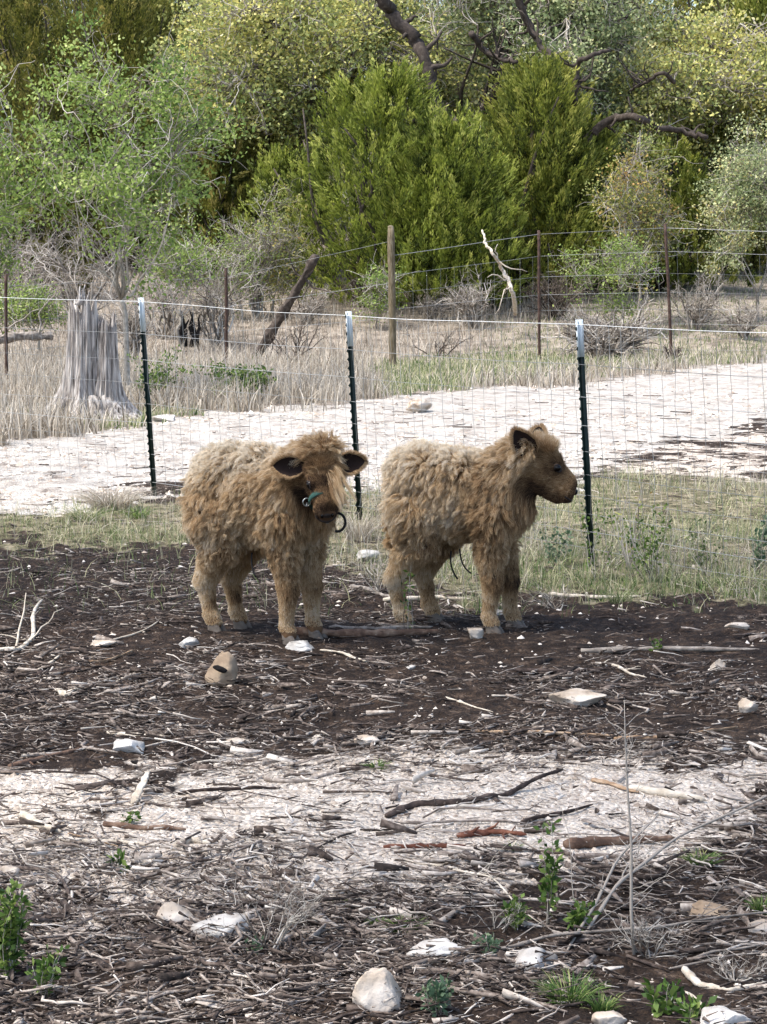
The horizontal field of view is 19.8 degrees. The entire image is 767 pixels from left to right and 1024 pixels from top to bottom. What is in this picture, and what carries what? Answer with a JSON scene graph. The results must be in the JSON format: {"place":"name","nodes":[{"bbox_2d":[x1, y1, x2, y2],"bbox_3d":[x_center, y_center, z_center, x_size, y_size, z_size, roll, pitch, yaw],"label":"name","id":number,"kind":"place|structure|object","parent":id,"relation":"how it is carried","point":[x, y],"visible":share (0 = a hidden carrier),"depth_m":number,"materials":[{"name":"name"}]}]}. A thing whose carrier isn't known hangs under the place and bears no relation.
{"place":"outdoors","nodes":[
{"label":"outdoors","id":0,"kind":"place"},
{"bbox_2d":[0,201,766,1023],"bbox_3d":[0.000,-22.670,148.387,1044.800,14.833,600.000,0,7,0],"label":"ground","id":1,"kind":"structure","parent":0,"point":[594,631],"depth_m":9.61,"materials":[{"name":"soil"}]},
{"bbox_2d":[0,878,33,979],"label":"weed","id":2,"kind":"object","parent":1,"relation":"on","point":[11,938],"visible":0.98,"depth_m":5.13,"materials":[{"name":"green plant"}]},
{"bbox_2d":[0,186,40,296],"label":"green shrub","id":3,"kind":"object","parent":1,"relation":"on","point":[3,261],"visible":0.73,"depth_m":32.70,"materials":[{"name":"green plant"}]},
{"bbox_2d":[0,284,58,343],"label":"dead log","id":4,"kind":"object","parent":1,"relation":"on","point":[37,336],"visible":0.87,"depth_m":34.21,"materials":[{"name":"grey wood"}]},
{"bbox_2d":[0,593,63,650],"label":"stick","id":5,"kind":"object","parent":1,"relation":"on","point":[33,629],"visible":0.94,"depth_m":9.70,"materials":[{"name":"brown wood"}]},
{"bbox_2d":[0,250,69,350],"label":"green shrub","id":6,"kind":"object","parent":1,"relation":"on","point":[15,308],"visible":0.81,"depth_m":37.57,"materials":[{"name":"green plant"}]},
{"bbox_2d":[0,218,83,319],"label":"bare shrub","id":7,"kind":"object","parent":1,"relation":"on","point":[24,273],"visible":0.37,"depth_m":42.67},
{"bbox_2d":[24,944,69,998],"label":"weed","id":8,"kind":"object","parent":1,"relation":"on","point":[43,963],"visible":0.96,"depth_m":5.04,"materials":[{"name":"green plant"}]},
{"bbox_2d":[0,120,94,297],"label":"juniper tree","id":9,"kind":"object","parent":1,"relation":"on","point":[41,226],"visible":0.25,"depth_m":45.52,"materials":[{"name":"green plant"}]},
{"bbox_2d":[0,63,144,271],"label":"juniper tree","id":10,"kind":"object","parent":1,"relation":"on","point":[8,87],"visible":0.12,"depth_m":50.15,"materials":[{"name":"green plant"}]},
{"bbox_2d":[1,209,157,338],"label":"bare shrub","id":11,"kind":"object","parent":1,"relation":"on","point":[67,275],"visible":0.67,"depth_m":41.65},
{"bbox_2d":[41,285,143,419],"bbox_3d":[-3.151,-1.707,23.575,1.225,1.460,1.012,4,8,30],"label":"tree stump","id":12,"kind":"object","parent":1,"relation":"on","point":[81,323],"visible":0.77,"depth_m":23.51,"materials":[{"name":"grey wood"}]},
{"bbox_2d":[0,0,201,264],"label":"juniper tree","id":13,"kind":"object","parent":1,"relation":"on","point":[124,17],"visible":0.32,"depth_m":50.51,"materials":[{"name":"green plant"}]},
{"bbox_2d":[62,483,164,511],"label":"grass tuft","id":14,"kind":"object","parent":1,"relation":"on","point":[119,499],"visible":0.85,"depth_m":14.63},
{"bbox_2d":[54,43,197,269],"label":"juniper tree","id":15,"kind":"object","parent":1,"relation":"on","point":[97,148],"visible":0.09,"depth_m":51.00,"materials":[{"name":"green plant"}]},
{"bbox_2d":[96,267,163,358],"bbox_3d":[-4.345,-3.476,37.840,1.511,1.744,1.380,-3,7,-27],"label":"bare shrub","id":16,"kind":"object","parent":1,"relation":"on","point":[133,326],"visible":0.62,"depth_m":37.81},
{"bbox_2d":[0,6,270,397],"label":"green tree","id":17,"kind":"object","parent":1,"relation":"on","point":[127,219],"visible":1,"depth_m":26.22,"materials":[{"name":"green plant"}]},
{"bbox_2d":[102,821,185,830],"bbox_3d":[-0.706,0.927,6.457,0.254,0.022,0.027,1,7,12],"label":"stick","id":18,"kind":"object","parent":1,"relation":"on","point":[129,825],"visible":0.91,"depth_m":6.45,"materials":[{"name":"wood"}]},
{"bbox_2d":[137,298,156,495],"bbox_3d":[-1.675,-0.716,15.621,0.133,1.615,0.036,0,7,0],"label":"fence post","id":19,"kind":"object","parent":1,"relation":"on","point":[146,389],"visible":0.85,"depth_m":15.60,"materials":[{"name":"metal"}]},
{"bbox_2d":[90,232,205,339],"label":"bare shrub","id":20,"kind":"object","parent":1,"relation":"on","point":[168,316],"visible":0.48,"depth_m":40.78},
{"bbox_2d":[127,344,203,401],"bbox_3d":[-2.503,-1.544,25.054,0.833,0.754,0.590,5,8,37],"label":"green shrub","id":21,"kind":"object","parent":1,"relation":"on","point":[155,378],"visible":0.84,"depth_m":25.00,"materials":[{"name":"green plant"}]},
{"bbox_2d":[156,901,193,921],"bbox_3d":[-0.530,1.024,5.562,0.098,0.075,0.077,0,7,0],"label":"stone","id":22,"kind":"object","parent":1,"relation":"on","point":[165,909],"visible":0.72,"depth_m":5.54,"materials":[{"name":"stone"}]},
{"bbox_2d":[42,0,308,207],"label":"juniper tree","id":23,"kind":"object","parent":1,"relation":"on","point":[166,6],"visible":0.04,"depth_m":58.58,"materials":[{"name":"green plant"}]},
{"bbox_2d":[131,209,225,349],"bbox_3d":[-3.613,-4.045,38.944,1.722,2.695,1.578,2,7,16],"label":"green shrub","id":24,"kind":"object","parent":1,"relation":"on","point":[172,252],"visible":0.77,"depth_m":38.77,"materials":[{"name":"green plant"}]},
{"bbox_2d":[179,311,200,346],"bbox_3d":[-3.487,-3.277,39.411,0.413,0.658,0.192,-2,7,-15],"label":"burnt stump","id":25,"kind":"object","parent":1,"relation":"on","point":[183,327],"visible":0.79,"depth_m":39.38,"materials":[{"name":"black wood"}]},
{"bbox_2d":[149,239,279,349],"bbox_3d":[-3.020,-3.968,39.713,2.146,2.152,2.387,2,7,15],"label":"bare shrub","id":26,"kind":"object","parent":1,"relation":"on","point":[210,300],"visible":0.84,"depth_m":39.77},
{"bbox_2d":[191,913,248,938],"bbox_3d":[-0.413,1.046,5.481,0.144,0.070,0.088,-4,8,-34],"label":"stone","id":27,"kind":"object","parent":1,"relation":"on","point":[228,920],"visible":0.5,"depth_m":5.46,"materials":[{"name":"white stone"}]},
{"bbox_2d":[205,651,237,687],"bbox_3d":[-0.642,0.625,8.675,0.132,0.150,0.107,0,7,0],"label":"stone","id":28,"kind":"object","parent":1,"relation":"on","point":[223,668],"visible":0.96,"depth_m":8.65,"materials":[{"name":"beige stone"}]},
{"bbox_2d":[152,102,294,284],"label":"juniper tree","id":29,"kind":"object","parent":1,"relation":"on","point":[216,202],"visible":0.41,"depth_m":47.74,"materials":[{"name":"green plant"}]},
{"bbox_2d":[204,359,276,402],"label":"green shrub","id":30,"kind":"object","parent":1,"relation":"on","point":[242,375],"visible":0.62,"depth_m":25.88,"materials":[{"name":"green plant"}]},
{"bbox_2d":[190,209,292,320],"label":"green shrub","id":31,"kind":"object","parent":1,"relation":"on","point":[216,256],"visible":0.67,"depth_m":42.69,"materials":[{"name":"green plant"}]},
{"bbox_2d":[184,194,322,320],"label":"bare shrub","id":32,"kind":"object","parent":1,"relation":"on","point":[254,306],"visible":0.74,"depth_m":43.06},
{"bbox_2d":[191,866,340,953],"bbox_3d":[-0.278,0.964,5.277,0.358,0.246,0.292,0,7,0],"label":"bare bush","id":33,"kind":"object","parent":1,"relation":"on","point":[291,920],"visible":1,"depth_m":5.29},
{"bbox_2d":[165,73,373,278],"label":"juniper tree","id":34,"kind":"object","parent":1,"relation":"on","point":[254,146],"visible":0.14,"depth_m":48.87,"materials":[{"name":"green plant"}]},
{"bbox_2d":[175,428,368,644],"bbox_3d":[-0.463,0.129,9.785,0.892,0.908,0.468,4,8,30],"label":"calf","id":35,"kind":"object","parent":1,"relation":"on","point":[238,502],"visible":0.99,"depth_m":9.70},
{"bbox_2d":[240,178,321,316],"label":"green shrub","id":36,"kind":"object","parent":1,"relation":"on","point":[281,267],"visible":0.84,"depth_m":43.01,"materials":[{"name":"green plant"}]},
{"bbox_2d":[263,308,328,363],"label":"bare shrub","id":37,"kind":"object","parent":1,"relation":"on","point":[293,338],"visible":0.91,"depth_m":35.89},
{"bbox_2d":[275,283,331,323],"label":"bare shrub","id":38,"kind":"object","parent":1,"relation":"on","point":[315,310],"visible":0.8,"depth_m":42.23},
{"bbox_2d":[251,248,356,358],"bbox_3d":[-1.299,-3.430,36.691,2.179,1.968,0.504,3,7,28],"label":"dead log","id":39,"kind":"object","parent":1,"relation":"on","point":[288,303],"visible":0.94,"depth_m":36.74,"materials":[{"name":"brown wood"}]},
{"bbox_2d":[125,0,495,228],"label":"oak tree","id":40,"kind":"object","parent":1,"relation":"on","point":[332,36],"visible":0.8,"depth_m":47.64,"materials":[{"name":"green plant"}]},
{"bbox_2d":[345,311,361,519],"bbox_3d":[-0.186,-0.511,14.064,0.125,1.546,0.036,0,7,0],"label":"fence post","id":41,"kind":"object","parent":1,"relation":"on","point":[351,385],"visible":0.7,"depth_m":14.04,"materials":[{"name":"metal"}]},
{"bbox_2d":[336,511,383,540],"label":"grass tuft","id":42,"kind":"object","parent":1,"relation":"on","point":[359,528],"visible":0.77,"depth_m":13.19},
{"bbox_2d":[295,627,438,637],"bbox_3d":[-0.073,0.545,9.914,0.653,0.054,0.086,0,7,-3],"label":"log","id":43,"kind":"object","parent":1,"relation":"on","point":[360,632],"visible":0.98,"depth_m":9.89,"materials":[{"name":"wood"}]},
{"bbox_2d":[206,55,536,307],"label":"juniper tree","id":44,"kind":"object","parent":1,"relation":"on","point":[417,182],"visible":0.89,"depth_m":43.14,"materials":[{"name":"green plant"}]},
{"bbox_2d":[352,967,401,1012],"bbox_3d":[-0.015,1.079,4.949,0.112,0.108,0.104,0,7,0],"label":"stone","id":45,"kind":"object","parent":1,"relation":"on","point":[370,988],"visible":0.94,"depth_m":4.92,"materials":[{"name":"stone"}]},
{"bbox_2d":[346,251,418,329],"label":"green shrub","id":46,"kind":"object","parent":1,"relation":"on","point":[373,282],"visible":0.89,"depth_m":41.70,"materials":[{"name":"green plant"}]},
{"bbox_2d":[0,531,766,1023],"bbox_3d":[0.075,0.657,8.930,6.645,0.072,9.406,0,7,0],"label":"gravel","id":47,"kind":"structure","parent":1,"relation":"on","point":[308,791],"depth_m":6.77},
{"bbox_2d":[0,438,766,1023],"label":"wood litter","id":48,"kind":"object","parent":1,"relation":"on","point":[326,966],"visible":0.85,"depth_m":6.14,"materials":[{"name":"wood"}]},
{"bbox_2d":[498,854,766,950],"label":"branch","id":49,"kind":"object","parent":48,"relation":"on","point":[520,944],"visible":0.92,"depth_m":5.40,"materials":[{"name":"grey wood"}]},
{"bbox_2d":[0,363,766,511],"bbox_3d":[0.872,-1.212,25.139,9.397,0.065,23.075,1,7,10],"label":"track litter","id":50,"kind":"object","parent":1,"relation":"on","point":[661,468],"visible":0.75,"depth_m":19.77,"materials":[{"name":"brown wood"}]},
{"bbox_2d":[387,225,395,364],"bbox_3d":[0.135,-3.409,35.206,0.148,2.366,0.119,0,7,0],"label":"wooden post","id":51,"kind":"object","parent":1,"relation":"on","point":[391,279],"visible":0.97,"depth_m":35.15,"materials":[{"name":"brown wood"}]},
{"bbox_2d":[414,971,454,1016],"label":"weed","id":52,"kind":"object","parent":1,"relation":"on","point":[438,992],"visible":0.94,"depth_m":4.89,"materials":[{"name":"green plant"}]},
{"bbox_2d":[406,938,467,955],"bbox_3d":[0.132,1.063,5.316,0.173,0.061,0.084,0,7,0],"label":"stone","id":53,"kind":"object","parent":1,"relation":"on","point":[440,948],"visible":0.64,"depth_m":5.29,"materials":[{"name":"white stone"}]},
{"bbox_2d":[413,281,462,319],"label":"bare shrub","id":54,"kind":"object","parent":1,"relation":"on","point":[436,307],"visible":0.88,"depth_m":42.73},
{"bbox_2d":[428,262,502,328],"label":"bare shrub","id":55,"kind":"object","parent":1,"relation":"on","point":[467,307],"visible":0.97,"depth_m":41.75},
{"bbox_2d":[384,768,563,817],"bbox_3d":[0.309,0.875,6.812,0.736,0.048,0.098,-5,8,-36],"label":"stick","id":56,"kind":"object","parent":1,"relation":"on","point":[420,803],"visible":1,"depth_m":6.71,"materials":[{"name":"brown wood"}]},
{"bbox_2d":[376,422,577,633],"bbox_3d":[0.453,0.080,10.073,0.898,0.952,0.376,2,7,20],"label":"calf","id":57,"kind":"object","parent":1,"relation":"on","point":[438,503],"visible":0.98,"depth_m":9.96},
{"bbox_2d":[456,822,526,838],"bbox_3d":[0.313,0.927,6.375,0.206,0.041,0.086,0,7,0],"label":"stick","id":58,"kind":"object","parent":1,"relation":"on","point":[486,832],"visible":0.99,"depth_m":6.37,"materials":[{"name":"wood"}]},
{"bbox_2d":[481,230,526,315],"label":"dead branch","id":59,"kind":"object","parent":1,"relation":"on","point":[509,285],"visible":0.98,"depth_m":40.51,"materials":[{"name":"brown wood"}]},
{"bbox_2d":[498,893,531,929],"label":"weed","id":60,"kind":"object","parent":1,"relation":"on","point":[520,915],"visible":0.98,"depth_m":5.49,"materials":[{"name":"green plant"}]},
{"bbox_2d":[510,947,557,969],"bbox_3d":[0.354,1.070,5.213,0.130,0.073,0.082,0,7,0],"label":"stone","id":61,"kind":"object","parent":1,"relation":"on","point":[528,955],"visible":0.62,"depth_m":5.20,"materials":[{"name":"white stone"}]},
{"bbox_2d":[370,0,707,168],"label":"oak tree","id":62,"kind":"object","parent":1,"relation":"on","point":[584,29],"visible":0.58,"depth_m":47.94,"materials":[{"name":"green plant"}]},
{"bbox_2d":[537,230,540,358],"bbox_3d":[2.675,-3.673,37.692,0.087,2.315,0.053,0,7,0],"label":"fence post","id":63,"kind":"object","parent":1,"relation":"on","point":[538,292],"visible":0.91,"depth_m":37.67,"materials":[{"name":"metal"}]},
{"bbox_2d":[430,35,654,297],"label":"juniper tree","id":64,"kind":"object","parent":1,"relation":"on","point":[532,142],"visible":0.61,"depth_m":45.20,"materials":[{"name":"green plant"}]},
{"bbox_2d":[532,818,564,924],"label":"weed","id":65,"kind":"object","parent":1,"relation":"on","point":[544,888],"visible":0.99,"depth_m":5.53,"materials":[{"name":"green plant"}]},
{"bbox_2d":[535,526,573,566],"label":"weed","id":66,"kind":"object","parent":1,"relation":"on","point":[559,546],"visible":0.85,"depth_m":12.05,"materials":[{"name":"green plant"}]},
{"bbox_2d":[519,264,595,319],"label":"bare shrub","id":67,"kind":"object","parent":1,"relation":"on","point":[554,312],"visible":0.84,"depth_m":42.73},
{"bbox_2d":[530,967,610,1005],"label":"grass tuft","id":68,"kind":"object","parent":1,"relation":"on","point":[573,989],"visible":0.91,"depth_m":4.98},
{"bbox_2d":[548,688,606,706],"bbox_3d":[0.735,0.714,8.287,0.223,0.082,0.100,0,7,0],"label":"stone","id":69,"kind":"object","parent":1,"relation":"on","point":[580,697],"visible":0.9,"depth_m":8.27,"materials":[{"name":"stone"}]},
{"bbox_2d":[562,898,601,930],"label":"weed","id":70,"kind":"object","parent":1,"relation":"on","point":[575,917],"visible":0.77,"depth_m":5.50,"materials":[{"name":"green plant"}]},
{"bbox_2d":[575,319,594,565],"bbox_3d":[1.117,-0.279,12.110,0.137,1.564,0.036,0,7,0],"label":"fence post","id":71,"kind":"object","parent":1,"relation":"on","point":[583,410],"visible":0.77,"depth_m":12.09,"materials":[{"name":"metal"}]},
{"bbox_2d":[0,297,766,579],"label":"wire fence","id":72,"kind":"object","parent":71,"relation":"attached to","point":[494,389],"visible":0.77,"depth_m":13.27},
{"bbox_2d":[580,500,615,581],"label":"weed","id":73,"kind":"object","parent":1,"relation":"on","point":[584,525],"visible":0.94,"depth_m":11.56,"materials":[{"name":"green plant"}]},
{"bbox_2d":[535,286,668,358],"bbox_3d":[3.846,-3.097,37.926,2.376,1.604,2.100,0,7,0],"label":"brush pile","id":74,"kind":"object","parent":1,"relation":"on","point":[601,334],"visible":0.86,"depth_m":37.91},
{"bbox_2d":[591,1010,626,1023],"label":"stone","id":75,"kind":"object","parent":1,"relation":"on","point":[608,1017],"visible":1,"depth_m":4.77,"materials":[{"name":"stone"}]},
{"bbox_2d":[548,213,681,329],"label":"green shrub","id":76,"kind":"object","parent":1,"relation":"on","point":[626,266],"visible":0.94,"depth_m":41.12,"materials":[{"name":"green plant"}]},
{"bbox_2d":[563,835,674,848],"bbox_3d":[0.681,0.942,6.323,0.369,0.046,0.036,-3,7,-25],"label":"log","id":77,"kind":"object","parent":1,"relation":"on","point":[585,842],"visible":0.91,"depth_m":6.29,"materials":[{"name":"wood"}]},
{"bbox_2d":[564,814,677,956],"bbox_3d":[0.605,0.953,5.683,0.136,0.168,0.816,3,7,22],"label":"branch","id":78,"kind":"object","parent":1,"relation":"on","point":[604,886],"visible":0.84,"depth_m":5.72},
{"bbox_2d":[613,468,651,570],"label":"weed","id":79,"kind":"object","parent":1,"relation":"on","point":[621,540],"visible":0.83,"depth_m":11.90,"materials":[{"name":"green plant"}]},
{"bbox_2d":[569,113,701,314],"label":"pale tree","id":80,"kind":"object","parent":1,"relation":"on","point":[636,218],"visible":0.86,"depth_m":42.07,"materials":[{"name":"green plant"}]},
{"bbox_2d":[601,700,685,954],"bbox_3d":[0.606,0.774,5.281,0.175,0.652,0.197,-3,7,-27],"label":"bare sapling","id":81,"kind":"object","parent":1,"relation":"on","point":[631,869],"visible":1,"depth_m":5.28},
{"bbox_2d":[598,906,694,959],"bbox_3d":[0.633,1.028,5.278,0.235,0.131,0.186,0,7,0],"label":"bare bush","id":82,"kind":"object","parent":1,"relation":"on","point":[646,938],"visible":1,"depth_m":5.31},
{"bbox_2d":[623,503,673,582],"bbox_3d":[1.370,0.162,11.364,0.261,0.435,0.180,0,7,0],"label":"weed","id":83,"kind":"object","parent":1,"relation":"on","point":[644,547],"visible":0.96,"depth_m":11.37,"materials":[{"name":"green plant"}]},
{"bbox_2d":[552,134,762,290],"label":"juniper tree","id":84,"kind":"object","parent":1,"relation":"on","point":[686,181],"visible":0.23,"depth_m":46.55,"materials":[{"name":"green plant"}]},
{"bbox_2d":[641,977,684,1016],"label":"weed","id":85,"kind":"object","parent":1,"relation":"on","point":[658,1009],"visible":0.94,"depth_m":4.88,"materials":[{"name":"green plant"}]},
{"bbox_2d":[560,795,766,930],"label":"branch","id":86,"kind":"object","parent":1,"relation":"on","point":[625,877],"visible":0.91,"depth_m":5.84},
{"bbox_2d":[628,784,705,801],"bbox_3d":[0.884,0.879,6.865,0.272,0.034,0.036,5,8,38],"label":"log","id":87,"kind":"object","parent":1,"relation":"on","point":[654,791],"visible":0.94,"depth_m":6.85,"materials":[{"name":"brown wood"}]},
{"bbox_2d":[664,224,672,351],"bbox_3d":[4.857,-3.682,37.384,0.200,2.441,0.052,0,7,0],"label":"fence post","id":88,"kind":"object","parent":1,"relation":"on","point":[668,286],"visible":0.85,"depth_m":37.35,"materials":[{"name":"metal"}]},
{"bbox_2d":[8,228,766,356],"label":"back fence","id":89,"kind":"object","parent":88,"relation":"attached to","point":[501,298],"visible":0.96,"depth_m":37.05,"materials":[{"name":"metal"}]},
{"bbox_2d":[581,646,756,652],"bbox_3d":[1.231,0.595,9.438,0.762,0.044,0.034,1,7,9],"label":"stick","id":90,"kind":"object","parent":1,"relation":"on","point":[673,648],"visible":0.94,"depth_m":9.43,"materials":[{"name":"grey wood"}]},
{"bbox_2d":[592,0,766,242],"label":"oak tree","id":91,"kind":"object","parent":1,"relation":"on","point":[664,97],"visible":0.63,"depth_m":48.69,"materials":[{"name":"green plant"}]},
{"bbox_2d":[611,0,752,167],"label":"juniper tree","id":92,"kind":"object","parent":1,"relation":"on","point":[683,3],"visible":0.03,"depth_m":58.47,"materials":[{"name":"green plant"}]},
{"bbox_2d":[671,986,717,1023],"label":"weed","id":93,"kind":"object","parent":1,"relation":"on","point":[694,1004],"visible":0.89,"depth_m":4.83,"materials":[{"name":"green plant"}]},
{"bbox_2d":[658,266,733,329],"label":"bare shrub","id":94,"kind":"object","parent":1,"relation":"on","point":[701,316],"visible":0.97,"depth_m":41.76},
{"bbox_2d":[684,514,727,575],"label":"weed","id":95,"kind":"object","parent":1,"relation":"on","point":[690,540],"visible":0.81,"depth_m":11.74,"materials":[{"name":"green plant"}]},
{"bbox_2d":[685,900,731,917],"bbox_3d":[0.837,1.028,5.642,0.122,0.056,0.076,0,7,0],"label":"stone","id":96,"kind":"object","parent":1,"relation":"on","point":[699,904],"visible":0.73,"depth_m":5.63,"materials":[{"name":"beige stone"}]},
{"bbox_2d":[652,68,766,274],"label":"juniper tree","id":97,"kind":"object","parent":1,"relation":"on","point":[760,251],"visible":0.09,"depth_m":49.83,"materials":[{"name":"green plant"}]},
{"bbox_2d":[656,0,766,270],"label":"juniper tree","id":98,"kind":"object","parent":1,"relation":"on","point":[759,7],"visible":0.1,"depth_m":50.44,"materials":[{"name":"green plant"}]},
{"bbox_2d":[662,92,766,321],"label":"pale tree","id":99,"kind":"object","parent":1,"relation":"on","point":[743,198],"visible":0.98,"depth_m":42.24,"materials":[{"name":"green plant"}]},
{"bbox_2d":[681,966,765,990],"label":"stick","id":100,"kind":"object","parent":1,"relation":"on","point":[690,975],"visible":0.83,"depth_m":5.10,"materials":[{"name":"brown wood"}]},
{"bbox_2d":[700,1005,750,1023],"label":"stone","id":101,"kind":"object","parent":1,"relation":"on","point":[732,1017],"visible":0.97,"depth_m":4.74,"materials":[{"name":"white stone"}]},
{"bbox_2d":[699,949,766,983],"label":"bare bush","id":102,"kind":"object","parent":1,"relation":"on","point":[725,970],"visible":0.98,"depth_m":5.13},
{"bbox_2d":[707,295,766,339],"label":"bare shrub","id":103,"kind":"object","parent":1,"relation":"on","point":[751,319],"visible":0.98,"depth_m":40.77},
{"bbox_2d":[746,513,766,574],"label":"weed","id":104,"kind":"object","parent":1,"relation":"on","point":[758,547],"visible":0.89,"depth_m":11.73,"materials":[{"name":"green plant"}]},
{"bbox_2d":[0,229,766,446],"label":"dry grass","id":105,"kind":"structure","parent":0,"point":[281,386],"depth_m":30.25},
{"bbox_2d":[0,461,766,615],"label":"verge grass","id":106,"kind":"structure","parent":0,"point":[625,586],"depth_m":12.76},
{"bbox_2d":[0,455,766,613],"bbox_3d":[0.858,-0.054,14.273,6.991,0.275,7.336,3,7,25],"label":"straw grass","id":107,"kind":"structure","parent":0,"point":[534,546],"depth_m":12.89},
{"bbox_2d":[0,364,766,516],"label":"track gravel","id":108,"kind":"structure","parent":0,"point":[336,429],"depth_m":21.21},
{"bbox_2d":[8,237,766,430],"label":"field grass","id":109,"kind":"structure","parent":0,"point":[434,380],"depth_m":36.32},
{"bbox_2d":[460,522,766,614],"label":"green verge grass","id":110,"kind":"structure","parent":0,"point":[642,567],"depth_m":11.57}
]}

